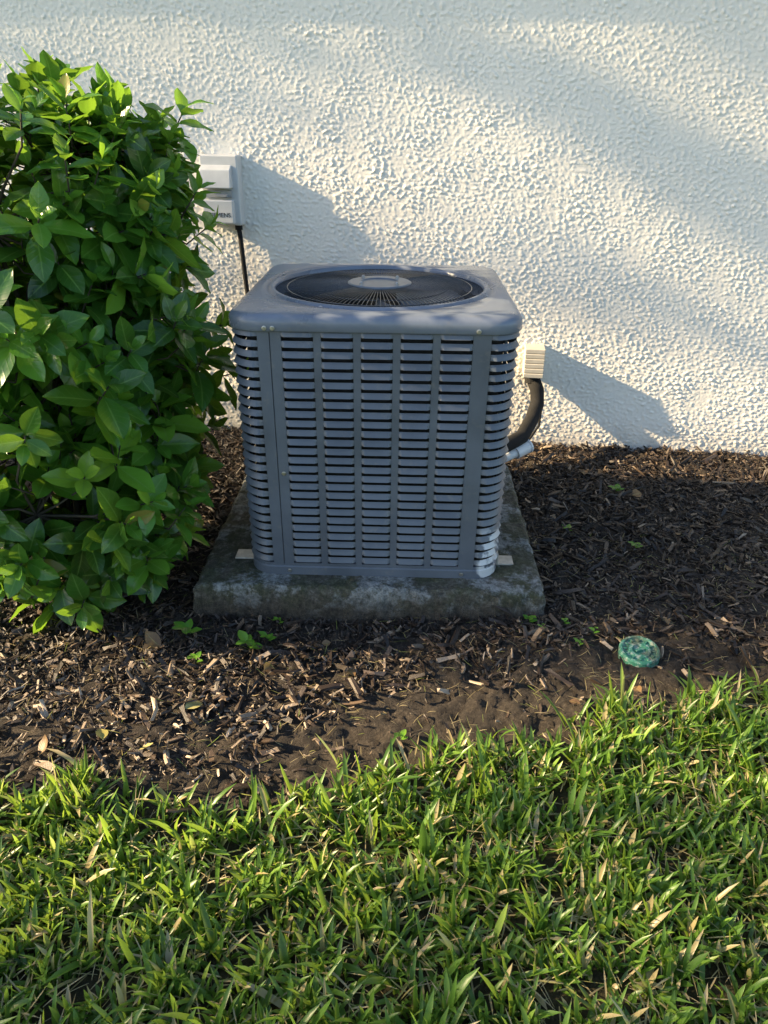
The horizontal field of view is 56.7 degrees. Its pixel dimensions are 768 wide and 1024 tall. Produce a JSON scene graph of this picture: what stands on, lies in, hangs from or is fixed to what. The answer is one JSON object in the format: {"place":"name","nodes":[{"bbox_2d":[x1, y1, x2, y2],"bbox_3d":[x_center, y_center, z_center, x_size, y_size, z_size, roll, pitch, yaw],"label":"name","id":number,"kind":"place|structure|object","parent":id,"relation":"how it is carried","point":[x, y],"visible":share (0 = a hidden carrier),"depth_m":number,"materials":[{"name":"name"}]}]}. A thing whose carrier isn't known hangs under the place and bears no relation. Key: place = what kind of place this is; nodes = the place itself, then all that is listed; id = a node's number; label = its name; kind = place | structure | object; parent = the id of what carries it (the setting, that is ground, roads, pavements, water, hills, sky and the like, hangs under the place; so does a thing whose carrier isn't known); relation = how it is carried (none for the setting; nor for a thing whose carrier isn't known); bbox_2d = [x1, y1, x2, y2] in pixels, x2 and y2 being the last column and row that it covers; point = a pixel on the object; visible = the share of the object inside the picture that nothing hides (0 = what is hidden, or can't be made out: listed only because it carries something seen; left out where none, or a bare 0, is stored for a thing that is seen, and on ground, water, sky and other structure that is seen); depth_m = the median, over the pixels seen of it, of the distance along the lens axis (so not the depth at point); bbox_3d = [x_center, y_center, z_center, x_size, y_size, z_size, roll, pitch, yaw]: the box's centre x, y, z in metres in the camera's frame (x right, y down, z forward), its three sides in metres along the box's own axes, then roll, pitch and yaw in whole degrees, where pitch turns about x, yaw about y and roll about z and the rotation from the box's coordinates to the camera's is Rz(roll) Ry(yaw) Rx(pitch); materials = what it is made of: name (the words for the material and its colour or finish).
{"place":"outdoors","nodes":[
{"label":"outdoors","id":0,"kind":"place"},
{"bbox_2d":[0,663,767,1023],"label":"lawn grass","id":1,"kind":"structure","parent":0,"point":[498,873],"depth_m":1.48,"materials":[{"name":"green plant"}]},
{"bbox_2d":[0,427,767,1023],"bbox_3d":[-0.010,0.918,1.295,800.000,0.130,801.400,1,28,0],"label":"ground","id":2,"kind":"structure","parent":0,"point":[468,705],"depth_m":1.94,"materials":[{"name":"soil"}]},
{"bbox_2d":[0,46,248,633],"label":"leafy shrub","id":3,"kind":"object","parent":2,"relation":"on","point":[110,393],"visible":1,"depth_m":2.05,"materials":[{"name":"green plant"}]},
{"bbox_2d":[193,463,545,624],"bbox_3d":[-0.034,0.083,2.776,1.173,0.178,1.038,1,29,1],"label":"concrete pad","id":4,"kind":"object","parent":2,"relation":"on","point":[229,583],"visible":0.31,"depth_m":2.33,"materials":[{"name":"grey concrete"}]},
{"bbox_2d":[229,263,522,578],"bbox_3d":[-0.021,-0.373,2.524,0.954,0.879,0.868,1,29,1],"label":"air conditioner condenser","id":5,"kind":"object","parent":4,"relation":"on","point":[380,404],"visible":1,"depth_m":2.16,"materials":[{"name":"grey paint"}]},
{"bbox_2d":[505,439,533,462],"bbox_3d":[0.562,-0.257,3.224,0.258,0.108,0.067,-16,33,-28],"label":"drain pipe","id":6,"kind":"object","parent":5,"relation":"attached to","point":[527,447],"visible":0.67,"depth_m":3.22,"materials":[{"name":"plastic"}]},
{"bbox_2d":[498,378,543,452],"bbox_3d":[0.586,-0.421,3.232,0.162,0.238,0.598,22,35,34],"label":"insulated pipe","id":7,"kind":"object","parent":5,"relation":"attached to","point":[522,434],"visible":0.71,"depth_m":3.33,"materials":[{"name":"black rubber"}]},
{"bbox_2d":[524,378,538,382],"bbox_3d":[0.705,-0.637,3.393,0.066,0.056,0.074,4,29,6],"label":"collar","id":8,"kind":"object","parent":7,"relation":"attached to","point":[528,380],"visible":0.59,"depth_m":3.37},
{"bbox_2d":[529,413,541,439],"bbox_3d":[0.589,-0.403,3.299,0.072,0.288,0.495,23,36,35],"label":"control cable","id":9,"kind":"object","parent":7,"relation":"attached to","point":[536,429],"visible":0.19,"depth_m":3.44,"materials":[{"name":"grey plastic"}]},
{"bbox_2d":[0,0,767,457],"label":"wall","id":10,"kind":"structure","parent":2,"relation":"on","point":[586,180],"depth_m":3.04,"materials":[{"name":"paint"}]},
{"bbox_2d":[199,154,248,349],"bbox_3d":[-0.694,-1.081,3.221,0.191,0.952,0.414,-6,29,-12],"label":"electrical disconnect box","id":11,"kind":"object","parent":10,"relation":"attached to","point":[223,172],"visible":0.69,"depth_m":3.15,"materials":[{"name":"white plastic"}]},
{"bbox_2d":[522,344,545,378],"bbox_3d":[0.705,-0.706,3.350,0.092,0.142,0.120,4,29,6],"label":"wall cover","id":12,"kind":"object","parent":10,"relation":"attached to","point":[533,360],"depth_m":3.31,"materials":[{"name":"beige plastic"}]},
{"bbox_2d":[0,425,767,825],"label":"bark mulch bed","id":13,"kind":"object","parent":2,"relation":"on","point":[670,497],"visible":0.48,"depth_m":2.29,"materials":[{"name":"brown wood"}]},
{"bbox_2d":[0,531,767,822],"bbox_3d":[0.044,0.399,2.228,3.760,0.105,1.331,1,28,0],"label":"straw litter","id":14,"kind":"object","parent":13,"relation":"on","point":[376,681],"visible":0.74,"depth_m":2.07,"materials":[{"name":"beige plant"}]},
{"bbox_2d":[171,484,642,739],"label":"weed seedlings","id":15,"kind":"object","parent":13,"relation":"on","point":[243,636],"visible":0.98,"depth_m":2.23,"materials":[{"name":"green plant"}]},
{"bbox_2d":[38,469,762,756],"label":"fallen leaves","id":16,"kind":"object","parent":2,"relation":"on","point":[152,639],"visible":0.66,"depth_m":2.10,"materials":[{"name":"brown plant"}]},
{"bbox_2d":[618,636,660,667],"bbox_3d":[0.771,0.432,2.154,0.120,0.047,0.120,-11,34,-13],"label":"irrigation valve cover","id":17,"kind":"object","parent":2,"relation":"on","point":[640,651],"visible":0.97,"depth_m":2.14,"materials":[{"name":"teal plastic"}]}
]}

